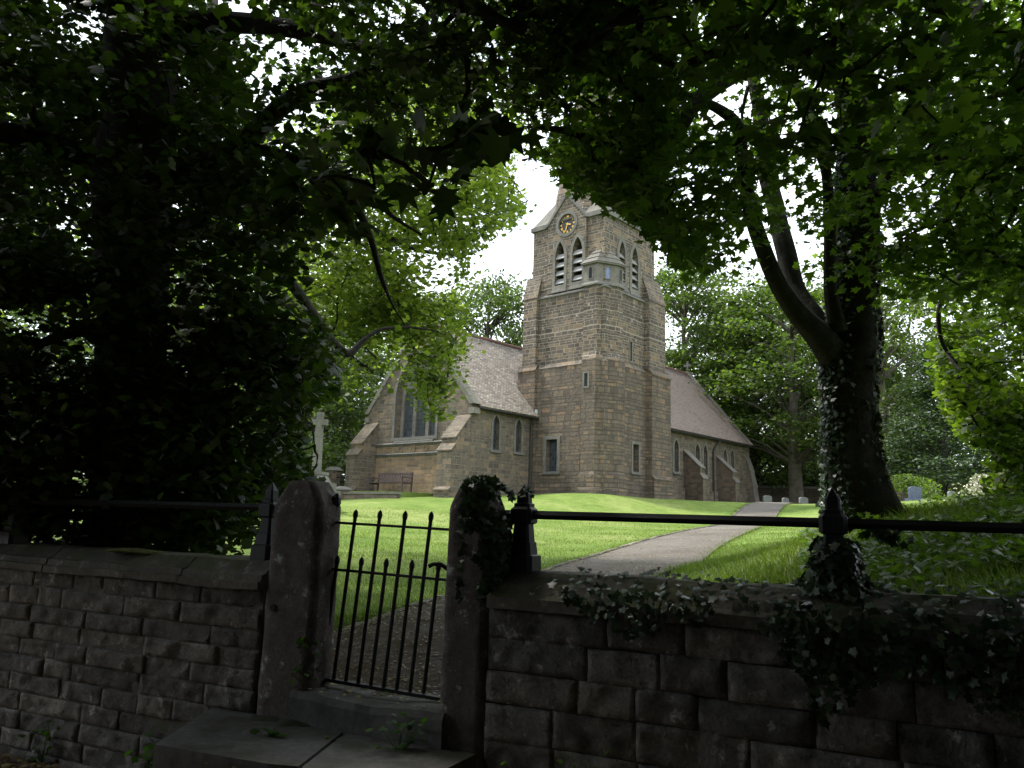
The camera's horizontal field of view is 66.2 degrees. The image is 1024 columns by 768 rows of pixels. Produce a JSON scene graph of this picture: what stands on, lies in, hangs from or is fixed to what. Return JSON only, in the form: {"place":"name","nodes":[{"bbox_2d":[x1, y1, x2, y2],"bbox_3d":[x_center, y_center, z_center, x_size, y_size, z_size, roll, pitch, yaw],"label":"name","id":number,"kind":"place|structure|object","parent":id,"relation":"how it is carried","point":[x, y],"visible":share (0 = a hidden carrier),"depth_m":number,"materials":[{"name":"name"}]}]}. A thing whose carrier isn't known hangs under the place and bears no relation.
{"place":"outdoors","nodes":[
{"label":"outdoors","id":0,"kind":"place"},
{"bbox_2d":[0,753,42,767],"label":"roadside verge","id":1,"kind":"structure","parent":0,"point":[13,761],"depth_m":5.93,"materials":[{"name":"green plant"}]},
{"bbox_2d":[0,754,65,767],"bbox_3d":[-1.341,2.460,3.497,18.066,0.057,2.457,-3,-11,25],"label":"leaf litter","id":2,"kind":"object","parent":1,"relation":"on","point":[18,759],"visible":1,"depth_m":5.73,"materials":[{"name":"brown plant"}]},
{"bbox_2d":[18,714,59,764],"bbox_3d":[-3.513,2.645,5.870,0.284,0.371,0.162,5,-10,-17],"label":"weed","id":3,"kind":"object","parent":1,"relation":"on","point":[46,734],"visible":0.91,"depth_m":5.85,"materials":[{"name":"green plant"}]},
{"bbox_2d":[0,543,269,767],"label":"stone wall","id":4,"kind":"structure","parent":1,"relation":"on","point":[109,659],"depth_m":5.75,"materials":[{"name":"grey stone"}]},
{"bbox_2d":[105,548,164,553],"bbox_3d":[-2.867,1.282,6.063,0.491,0.030,0.277,0,-10,13],"label":"moss cushion","id":5,"kind":"object","parent":4,"relation":"on","point":[134,550],"visible":0.99,"depth_m":5.97,"materials":[{"name":"green plant"}]},
{"bbox_2d":[0,482,278,560],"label":"iron railing","id":6,"kind":"object","parent":4,"relation":"on","point":[261,546],"visible":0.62,"depth_m":6.04,"materials":[{"name":"black metal"}]},
{"bbox_2d":[152,707,341,767],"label":"flagstone","id":7,"kind":"object","parent":1,"relation":"on","point":[214,737],"visible":0.6,"depth_m":4.47,"materials":[{"name":"stone"}]},
{"bbox_2d":[123,724,170,766],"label":"weed","id":8,"kind":"object","parent":7,"relation":"on","point":[135,759],"visible":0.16,"depth_m":4.62,"materials":[{"name":"green plant"}]},
{"bbox_2d":[249,727,285,736],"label":"weed","id":9,"kind":"object","parent":7,"relation":"on","point":[274,732],"visible":1,"depth_m":4.65,"materials":[{"name":"green plant"}]},
{"bbox_2d":[249,714,310,726],"bbox_3d":[-1.531,2.213,5.094,0.819,0.175,0.595,2,-10,0],"label":"moss mound","id":10,"kind":"object","parent":7,"relation":"on","point":[281,722],"visible":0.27,"depth_m":4.97,"materials":[{"name":"green plant"}]},
{"bbox_2d":[302,733,475,767],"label":"flagstone","id":11,"kind":"object","parent":1,"relation":"on","point":[348,750],"visible":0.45,"depth_m":4.33,"materials":[{"name":"stone"}]},
{"bbox_2d":[365,692,426,750],"bbox_3d":[-0.655,1.949,4.489,0.365,0.375,0.301,2,-10,0],"label":"weed","id":12,"kind":"object","parent":11,"relation":"on","point":[400,726],"visible":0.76,"depth_m":4.48,"materials":[{"name":"green plant"}]},
{"bbox_2d":[483,571,1023,767],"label":"stone wall","id":13,"kind":"structure","parent":1,"relation":"on","point":[725,687],"depth_m":3.97,"materials":[{"name":"grey stone"}]},
{"bbox_2d":[500,738,608,767],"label":"weed","id":14,"kind":"object","parent":13,"relation":"on","point":[560,761],"visible":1,"depth_m":4.09,"materials":[{"name":"green plant"}]},
{"bbox_2d":[504,485,1023,590],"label":"iron railing","id":15,"kind":"object","parent":13,"relation":"on","point":[832,521],"visible":0.85,"depth_m":4.20,"materials":[{"name":"black metal"}]},
{"bbox_2d":[792,527,914,604],"bbox_3d":[1.705,0.905,4.002,0.543,0.400,0.379,2,-10,0],"label":"ivy","id":16,"kind":"object","parent":15,"relation":"attached to","point":[851,560],"visible":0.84,"depth_m":3.91,"materials":[{"name":"green plant"}]},
{"bbox_2d":[529,566,1023,729],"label":"ivy","id":17,"kind":"object","parent":13,"relation":"attached to","point":[982,666],"visible":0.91,"depth_m":3.65,"materials":[{"name":"green plant"}]},
{"bbox_2d":[325,493,448,700],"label":"iron gate","id":18,"kind":"structure","parent":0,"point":[336,498],"depth_m":5.03,"materials":[{"name":"black metal"}]},
{"bbox_2d":[5,0,1022,474],"label":"sky","id":19,"kind":"structure","parent":0,"point":[515,250],"materials":[{"name":"white"}]},
{"bbox_2d":[32,477,1022,636],"bbox_3d":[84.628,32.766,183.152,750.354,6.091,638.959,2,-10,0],"label":"lawn","id":20,"kind":"structure","parent":0,"point":[582,502],"depth_m":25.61,"materials":[{"name":"green plant"}]},
{"bbox_2d":[0,295,93,475],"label":"beech tree","id":21,"kind":"object","parent":20,"relation":"on","point":[45,312],"visible":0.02,"depth_m":45.79,"materials":[{"name":"green plant"}]},
{"bbox_2d":[10,256,203,361],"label":"beech tree","id":22,"kind":"object","parent":20,"relation":"on","point":[19,323],"depth_m":58.35,"materials":[{"name":"green plant"}]},
{"bbox_2d":[59,249,344,483],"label":"beech tree","id":23,"kind":"object","parent":20,"relation":"on","point":[303,446],"depth_m":40.75,"materials":[{"name":"green plant"}]},
{"bbox_2d":[1,0,540,492],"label":"lime tree","id":24,"kind":"object","parent":20,"relation":"on","point":[455,236],"visible":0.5,"depth_m":13.21,"materials":[{"name":"green plant"}]},
{"bbox_2d":[256,480,340,718],"bbox_3d":[-1.418,1.520,5.260,0.448,1.733,0.269,-3,-11,25],"label":"gatepost","id":25,"kind":"object","parent":20,"relation":"on","point":[305,545],"visible":0.81,"depth_m":5.17,"materials":[{"name":"grey stone"}]},
{"bbox_2d":[232,241,407,475],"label":"beech tree","id":26,"kind":"object","parent":20,"relation":"on","point":[330,458],"visible":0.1,"depth_m":51.40,"materials":[{"name":"green plant"}]},
{"bbox_2d":[311,412,340,496],"bbox_3d":[-6.726,2.827,27.082,1.360,3.734,1.360,0,-10,8],"label":"memorial cross","id":27,"kind":"object","parent":20,"relation":"on","point":[320,422],"visible":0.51,"depth_m":27.17,"materials":[{"name":"stone"}]},
{"bbox_2d":[0,0,668,554],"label":"sycamore tree","id":28,"kind":"object","parent":20,"relation":"on","point":[140,416],"visible":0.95,"depth_m":6.92,"materials":[{"name":"green plant"}]},
{"bbox_2d":[326,467,344,486],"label":"churchyard pier","id":29,"kind":"structure","parent":20,"relation":"on","point":[335,475],"depth_m":42.43,"materials":[{"name":"stone"}]},
{"bbox_2d":[309,338,373,473],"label":"conifer tree","id":30,"kind":"object","parent":20,"relation":"on","point":[361,426],"visible":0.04,"depth_m":59.05,"materials":[{"name":"green plant"}]},
{"bbox_2d":[328,338,387,435],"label":"conifer tree","id":31,"kind":"object","parent":20,"relation":"on","point":[380,376],"visible":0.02,"depth_m":66.75,"materials":[{"name":"green plant"}]},
{"bbox_2d":[287,681,445,749],"bbox_3d":[-0.816,2.092,4.925,1.125,0.310,0.452,-3,-11,25],"label":"threshold step","id":32,"kind":"object","parent":20,"relation":"on","point":[327,709],"visible":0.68,"depth_m":4.77,"materials":[{"name":"stone"}]},
{"bbox_2d":[289,636,323,686],"bbox_3d":[-1.314,1.706,5.062,0.205,0.483,0.195,2,-10,0],"label":"weed","id":33,"kind":"object","parent":32,"relation":"on","point":[300,640],"visible":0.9,"depth_m":5.02,"materials":[{"name":"green plant"}]},
{"bbox_2d":[336,486,401,499],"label":"retaining wall","id":34,"kind":"structure","parent":20,"relation":"on","point":[346,494],"depth_m":36.53,"materials":[{"name":"stone"}]},
{"bbox_2d":[349,491,433,496],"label":"terrace","id":35,"kind":"structure","parent":20,"relation":"on","point":[408,494],"depth_m":36.87,"materials":[{"name":"grey stone"}]},
{"bbox_2d":[367,472,413,491],"bbox_3d":[-6.005,4.816,38.666,2.620,0.960,0.720,-7,-13,41],"label":"bench","id":36,"kind":"object","parent":35,"relation":"on","point":[401,481],"visible":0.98,"depth_m":38.81,"materials":[{"name":"brown wood"}]},
{"bbox_2d":[353,299,504,420],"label":"beech tree","id":37,"kind":"object","parent":20,"relation":"on","point":[472,322],"visible":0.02,"depth_m":63.79,"materials":[{"name":"green plant"}]},
{"bbox_2d":[440,482,504,767],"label":"gatepost","id":38,"kind":"object","parent":20,"relation":"on","point":[463,677],"visible":0.62,"depth_m":4.56,"materials":[{"name":"grey stone"}]},
{"bbox_2d":[454,474,534,606],"bbox_3d":[-0.106,0.939,4.723,0.465,0.804,0.315,2,-10,0],"label":"ivy","id":39,"kind":"object","parent":38,"relation":"attached to","point":[475,507],"visible":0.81,"depth_m":4.63,"materials":[{"name":"green plant"}]},
{"bbox_2d":[420,262,532,347],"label":"beech tree","id":40,"kind":"object","parent":20,"relation":"on","point":[503,315],"visible":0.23,"depth_m":59.66,"materials":[{"name":"green plant"}]},
{"bbox_2d":[75,410,970,485],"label":"distant woodland","id":41,"kind":"object","parent":20,"relation":"on","point":[748,431],"depth_m":97.56,"materials":[{"name":"green plant"}]},
{"bbox_2d":[334,502,758,637],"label":"path kerb","id":42,"kind":"structure","parent":20,"relation":"on","point":[414,604],"depth_m":12.22,"materials":[{"name":"grey stone"}]},
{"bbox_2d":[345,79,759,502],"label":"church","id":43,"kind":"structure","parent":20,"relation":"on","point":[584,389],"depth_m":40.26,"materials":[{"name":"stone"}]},
{"bbox_2d":[490,412,501,452],"bbox_3d":[-0.820,2.349,38.306,0.300,2.001,0.780,-7,-13,41],"label":"window","id":44,"kind":"structure","parent":43,"relation":"in","point":[493,424],"depth_m":38.37,"materials":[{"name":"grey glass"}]},
{"bbox_2d":[513,416,524,454],"bbox_3d":[0.290,2.580,39.546,0.300,1.961,0.780,-7,-13,41],"label":"window","id":45,"kind":"structure","parent":43,"relation":"in","point":[516,427],"depth_m":39.61,"materials":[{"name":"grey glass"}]},
{"bbox_2d":[541,435,559,474],"bbox_3d":[2.165,3.630,39.687,1.140,1.980,0.737,-7,-13,41],"label":"window","id":46,"kind":"structure","parent":43,"relation":"in","point":[554,457],"depth_m":39.68,"materials":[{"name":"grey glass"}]},
{"bbox_2d":[582,371,589,388],"bbox_3d":[3.621,-0.213,38.437,0.395,0.850,0.182,-2,-11,23],"label":"slit window","id":47,"kind":"structure","parent":43,"relation":"in","point":[586,374],"depth_m":38.44,"materials":[{"name":"stone"}]},
{"bbox_2d":[629,340,632,362],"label":"slit window","id":48,"kind":"structure","parent":43,"relation":"in","point":[629,340],"depth_m":40.31,"materials":[{"name":"stone"}]},
{"bbox_2d":[631,441,641,474],"bbox_3d":[6.040,3.741,39.614,0.648,1.680,0.900,-7,-13,41],"label":"window","id":49,"kind":"structure","parent":43,"relation":"in","point":[638,472],"depth_m":39.61,"materials":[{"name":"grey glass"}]},
{"bbox_2d":[673,436,680,474],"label":"window","id":50,"kind":"structure","parent":43,"relation":"in","point":[674,449],"depth_m":47.08,"materials":[{"name":"grey stone"}]},
{"bbox_2d":[694,441,700,461],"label":"window","id":51,"kind":"structure","parent":43,"relation":"in","point":[695,451],"depth_m":49.07,"materials":[{"name":"grey stone"}]},
{"bbox_2d":[702,442,709,476],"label":"window","id":52,"kind":"structure","parent":43,"relation":"in","point":[707,452],"depth_m":49.72,"materials":[{"name":"grey stone"}]},
{"bbox_2d":[722,447,727,462],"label":"window","id":53,"kind":"structure","parent":43,"relation":"in","point":[724,448],"depth_m":51.77,"materials":[{"name":"grey stone"}]},
{"bbox_2d":[729,448,734,468],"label":"window","id":54,"kind":"structure","parent":43,"relation":"in","point":[731,450],"depth_m":52.50,"materials":[{"name":"grey stone"}]},
{"bbox_2d":[654,253,780,437],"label":"beech tree","id":55,"kind":"object","parent":20,"relation":"on","point":[680,357],"visible":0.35,"depth_m":62.09,"materials":[{"name":"green plant"}]},
{"bbox_2d":[454,0,1023,530],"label":"sycamore tree","id":56,"kind":"object","parent":20,"relation":"on","point":[966,134],"visible":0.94,"depth_m":5.92,"materials":[{"name":"green plant"}]},
{"bbox_2d":[815,92,889,518],"bbox_3d":[3.945,-0.862,9.117,0.854,5.210,1.476,2,-10,0],"label":"ivy","id":57,"kind":"object","parent":56,"relation":"attached to","point":[846,505],"visible":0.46,"depth_m":8.83,"materials":[{"name":"green plant"}]},
{"bbox_2d":[665,272,820,494],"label":"beech tree","id":58,"kind":"object","parent":20,"relation":"on","point":[758,468],"visible":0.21,"depth_m":62.30,"materials":[{"name":"green plant"}]},
{"bbox_2d":[673,321,815,468],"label":"beech tree","id":59,"kind":"object","parent":20,"relation":"on","point":[764,397],"visible":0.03,"depth_m":70.85,"materials":[{"name":"green plant"}]},
{"bbox_2d":[763,495,771,501],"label":"headstone","id":60,"kind":"object","parent":20,"relation":"on","point":[767,498],"visible":0.64,"depth_m":50.05,"materials":[{"name":"grey stone"}]},
{"bbox_2d":[782,498,788,502],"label":"headstone","id":61,"kind":"object","parent":20,"relation":"on","point":[786,500],"visible":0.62,"depth_m":49.05,"materials":[{"name":"grey stone"}]},
{"bbox_2d":[758,486,827,503],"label":"boundary wall","id":62,"kind":"structure","parent":20,"relation":"on","point":[812,494],"depth_m":61.76,"materials":[{"name":"stone"}]},
{"bbox_2d":[799,497,807,503],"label":"headstone","id":63,"kind":"object","parent":20,"relation":"on","point":[803,500],"visible":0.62,"depth_m":48.06,"materials":[{"name":"grey stone"}]},
{"bbox_2d":[688,277,926,502],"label":"beech tree","id":64,"kind":"object","parent":20,"relation":"on","point":[794,429],"visible":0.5,"depth_m":56.69,"materials":[{"name":"green plant"}]},
{"bbox_2d":[761,324,904,468],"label":"beech tree","id":65,"kind":"object","parent":20,"relation":"on","point":[815,463],"visible":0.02,"depth_m":73.95,"materials":[{"name":"green plant"}]},
{"bbox_2d":[760,467,907,491],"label":"undergrowth","id":66,"kind":"object","parent":20,"relation":"on","point":[815,472],"visible":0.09,"depth_m":67.86,"materials":[{"name":"green plant"}]},
{"bbox_2d":[677,492,1023,596],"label":"grass","id":67,"kind":"structure","parent":20,"relation":"on","point":[1013,573],"depth_m":6.93,"materials":[{"name":"green plant"}]},
{"bbox_2d":[784,257,989,478],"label":"beech tree","id":68,"kind":"object","parent":20,"relation":"on","point":[918,311],"visible":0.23,"depth_m":50.06,"materials":[{"name":"green plant"}]},
{"bbox_2d":[809,330,985,488],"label":"beech tree","id":69,"kind":"object","parent":20,"relation":"on","point":[901,368],"visible":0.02,"depth_m":61.53,"materials":[{"name":"green plant"}]},
{"bbox_2d":[896,492,904,500],"bbox_3d":[16.662,4.937,34.070,1.050,0.520,0.280,5,-10,-17],"label":"headstone","id":70,"kind":"object","parent":20,"relation":"on","point":[901,495],"visible":0.23,"depth_m":34.09,"materials":[{"name":"grey stone"}]},
{"bbox_2d":[797,488,1023,597],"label":"ground cover","id":71,"kind":"object","parent":20,"relation":"on","point":[871,567],"visible":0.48,"depth_m":5.66,"materials":[{"name":"green plant"}]},
{"bbox_2d":[905,486,921,500],"bbox_3d":[16.959,4.653,33.094,0.820,0.680,0.280,5,-10,-17],"label":"headstone","id":72,"kind":"object","parent":20,"relation":"on","point":[913,494],"visible":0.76,"depth_m":33.02,"materials":[{"name":"grey stone"}]},
{"bbox_2d":[890,473,952,498],"bbox_3d":[17.581,4.682,34.990,4.056,1.404,4.726,2,-10,0],"label":"shrub","id":73,"kind":"object","parent":20,"relation":"on","point":[903,482],"visible":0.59,"depth_m":34.40,"materials":[{"name":"green plant"}]},
{"bbox_2d":[879,344,991,497],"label":"yew tree","id":74,"kind":"object","parent":20,"relation":"on","point":[922,388],"visible":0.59,"depth_m":43.90,"materials":[{"name":"green plant"}]},
{"bbox_2d":[886,237,1023,500],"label":"maple tree","id":75,"kind":"object","parent":20,"relation":"on","point":[985,407],"visible":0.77,"depth_m":9.29,"materials":[{"name":"green plant"}]},
{"bbox_2d":[943,484,974,496],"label":"shrub","id":76,"kind":"object","parent":20,"relation":"on","point":[963,489],"visible":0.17,"depth_m":41.33,"materials":[{"name":"green plant"}]},
{"bbox_2d":[911,294,1023,485],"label":"beech tree","id":77,"kind":"object","parent":20,"relation":"on","point":[1006,334],"visible":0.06,"depth_m":49.67,"materials":[{"name":"green plant"}]},
{"bbox_2d":[944,473,991,500],"bbox_3d":[11.385,2.739,18.927,1.810,1.190,2.786,2,-10,0],"label":"flowering shrub","id":78,"kind":"object","parent":20,"relation":"on","point":[978,487],"visible":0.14,"depth_m":18.92,"materials":[{"name":"white plant"}]},
{"bbox_2d":[331,502,816,695],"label":"path","id":79,"kind":"structure","parent":0,"point":[767,509],"depth_m":7.25,"materials":[{"name":"grey concrete"}]},
{"bbox_2d":[204,686,439,767],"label":"leaf litter","id":80,"kind":"object","parent":79,"relation":"on","point":[344,694],"visible":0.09,"depth_m":4.82,"materials":[{"name":"brown plant"}]},
{"bbox_2d":[228,527,745,703],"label":"leaf litter","id":81,"kind":"object","parent":79,"relation":"on","point":[443,625],"visible":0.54,"depth_m":6.47,"materials":[{"name":"brown plant"}]}
]}

